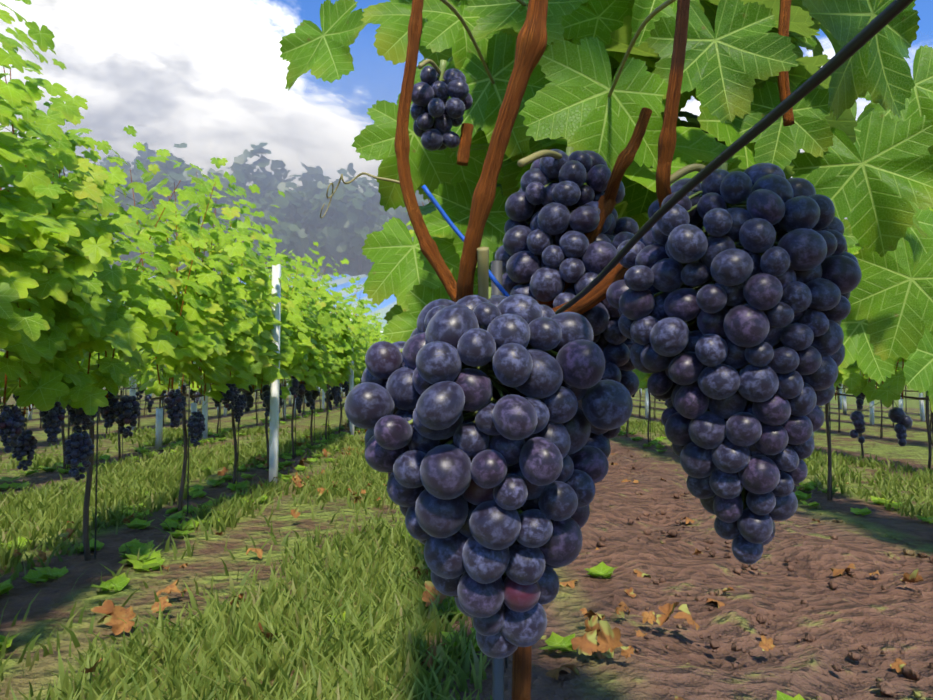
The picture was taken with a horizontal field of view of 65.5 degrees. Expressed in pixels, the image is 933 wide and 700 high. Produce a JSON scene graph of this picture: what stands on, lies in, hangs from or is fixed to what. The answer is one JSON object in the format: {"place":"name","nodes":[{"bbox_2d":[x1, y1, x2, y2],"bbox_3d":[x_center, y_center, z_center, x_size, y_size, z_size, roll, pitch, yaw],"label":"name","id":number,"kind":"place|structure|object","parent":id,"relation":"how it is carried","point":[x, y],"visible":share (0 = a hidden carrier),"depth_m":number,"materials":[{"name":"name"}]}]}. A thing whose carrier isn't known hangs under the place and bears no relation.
{"place":"outdoors","nodes":[
{"label":"outdoors","id":0,"kind":"place"},
{"bbox_2d":[424,60,449,128],"bbox_3d":[-0.017,-0.162,0.473,0.030,0.053,0.028,0,-2,-2],"label":"grape stem","id":1,"kind":"object","parent":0,"point":[442,67],"visible":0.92,"depth_m":0.47,"materials":[{"name":"green plant"}]},
{"bbox_2d":[0,67,903,413],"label":"vine shoots","id":2,"kind":"object","parent":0,"point":[206,295],"visible":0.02,"depth_m":4.18,"materials":[{"name":"green plant"}]},
{"bbox_2d":[0,0,928,409],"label":"trellis wires","id":3,"kind":"object","parent":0,"point":[870,30],"visible":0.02,"depth_m":0.14,"materials":[{"name":"black metal"}]},
{"bbox_2d":[0,382,932,699],"bbox_3d":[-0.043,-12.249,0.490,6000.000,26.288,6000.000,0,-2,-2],"label":"ground","id":4,"kind":"structure","parent":0,"point":[860,608],"depth_m":3.02,"materials":[{"name":"brown soil"}]},
{"bbox_2d":[11,142,429,275],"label":"ridge trees","id":5,"kind":"object","parent":4,"relation":"on","point":[290,211],"materials":[{"name":"grey plant"}]},
{"bbox_2d":[0,161,907,402],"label":"vine leaves","id":6,"kind":"object","parent":4,"relation":"on","point":[243,379],"visible":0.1,"depth_m":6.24,"materials":[{"name":"green plant"}]},
{"bbox_2d":[0,376,912,480],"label":"grape clusters","id":7,"kind":"object","parent":6,"relation":"hanging from","point":[79,447],"visible":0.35,"depth_m":3.46,"materials":[{"name":"purple food"}]},
{"bbox_2d":[0,378,897,433],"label":"bunch stalks","id":8,"kind":"object","parent":7,"relation":"on","point":[253,392],"visible":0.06,"depth_m":4.05,"materials":[{"name":"green"}]},
{"bbox_2d":[0,405,932,699],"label":"weeds","id":9,"kind":"object","parent":4,"relation":"on","point":[554,641],"visible":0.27,"depth_m":4.05,"materials":[{"name":"green plant"}]},
{"bbox_2d":[0,383,932,672],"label":"vine trunks","id":10,"kind":"object","parent":4,"relation":"on","point":[180,497],"visible":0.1,"depth_m":5.50,"materials":[{"name":"brown wood"}]},
{"bbox_2d":[13,422,923,699],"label":"fallen leaves","id":11,"kind":"object","parent":4,"relation":"on","point":[605,644],"visible":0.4,"depth_m":2.36,"materials":[{"name":"orange plant"}]},
{"bbox_2d":[6,260,932,699],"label":"vine stakes","id":12,"kind":"object","parent":4,"relation":"on","point":[496,662],"visible":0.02,"depth_m":3.32,"materials":[{"name":"brown wood"}]},
{"bbox_2d":[28,264,924,483],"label":"trellis posts","id":13,"kind":"object","parent":4,"relation":"on","point":[274,414],"visible":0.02,"depth_m":8.60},
{"bbox_2d":[279,0,932,411],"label":"vine leaves","id":14,"kind":"object","parent":4,"relation":"on","point":[869,172],"visible":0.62,"depth_m":0.57,"materials":[{"name":"green plant"}]},
{"bbox_2d":[320,0,704,299],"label":"peduncles","id":15,"kind":"object","parent":14,"relation":"on","point":[483,268],"visible":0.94,"depth_m":0.39,"materials":[{"name":"green"}]},
{"bbox_2d":[410,66,472,150],"bbox_3d":[-0.016,-0.156,0.473,0.041,0.056,0.040,0,-2,-2],"label":"grape bunch","id":16,"kind":"object","parent":15,"relation":"attached to","point":[443,111],"visible":0.98,"depth_m":0.46,"materials":[{"name":"purple food"}]},
{"bbox_2d":[495,149,638,457],"bbox_3d":[0.064,-0.027,0.440,0.092,0.188,0.087,0,-2,-2],"label":"grape bunch","id":17,"kind":"object","parent":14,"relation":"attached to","point":[523,249],"visible":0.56,"depth_m":0.41,"materials":[{"name":"purple food"}]},
{"bbox_2d":[654,162,778,509],"bbox_3d":[0.128,0.002,0.352,0.099,0.187,0.084,0,-2,-2],"label":"grape stem","id":18,"kind":"object","parent":14,"relation":"attached to","point":[693,322],"visible":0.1,"depth_m":0.35,"materials":[{"name":"green"}]},
{"bbox_2d":[606,163,861,563],"bbox_3d":[0.128,0.007,0.353,0.117,0.192,0.100,0,-2,-2],"label":"grape bunch","id":19,"kind":"object","parent":18,"relation":"attached to","point":[800,284],"visible":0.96,"depth_m":0.33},
{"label":"hill vines","id":20,"kind":"object","parent":4,"relation":"on","visible":0},
{"bbox_2d":[108,274,396,330],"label":"lake","id":21,"kind":"structure","parent":20,"relation":"on","point":[385,309],"depth_m":91.60,"materials":[{"name":"blue liquid"}]},
{"bbox_2d":[0,419,932,699],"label":"grass","id":22,"kind":"structure","parent":0,"point":[358,649],"depth_m":2.58,"materials":[{"name":"green plant"}]},
{"bbox_2d":[0,0,932,414],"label":"vine leaves","id":23,"kind":"object","parent":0,"point":[26,336],"visible":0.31,"depth_m":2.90,"materials":[{"name":"green plant"}]},
{"bbox_2d":[0,0,932,323],"label":"sky","id":24,"kind":"structure","parent":0,"point":[209,76],"materials":[{"name":"white"}]},
{"bbox_2d":[400,287,557,575],"bbox_3d":[0.007,0.042,0.270,0.086,0.131,0.074,0,-2,-2],"label":"grape stem","id":25,"kind":"object","parent":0,"point":[491,375],"visible":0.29,"depth_m":0.27,"materials":[{"name":"green"}]},
{"bbox_2d":[345,294,632,658],"bbox_3d":[0.008,0.047,0.271,0.102,0.136,0.090,0,-2,-2],"label":"grape bunch","id":26,"kind":"object","parent":25,"relation":"attached to","point":[462,497],"visible":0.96,"depth_m":0.25,"materials":[{"name":"purple food"}]},
{"bbox_2d":[527,147,612,347],"bbox_3d":[0.064,-0.033,0.440,0.073,0.181,0.067,0,-2,-2],"label":"grape stem","id":27,"kind":"object","parent":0,"point":[569,150],"visible":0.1,"depth_m":0.44,"materials":[{"name":"green plant"}]},
{"bbox_2d":[394,0,794,699],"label":"vine canes","id":28,"kind":"object","parent":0,"point":[530,42],"visible":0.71,"depth_m":0.38,"materials":[{"name":"brown wood"}]},
{"bbox_2d":[422,185,509,296],"bbox_3d":[0.002,-0.043,0.307,0.042,0.054,0.004,0,-2,-2],"label":"blue tie","id":29,"kind":"object","parent":28,"relation":"attached to","point":[459,233],"visible":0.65,"depth_m":0.31,"materials":[{"name":"blue plastic"}]}
]}

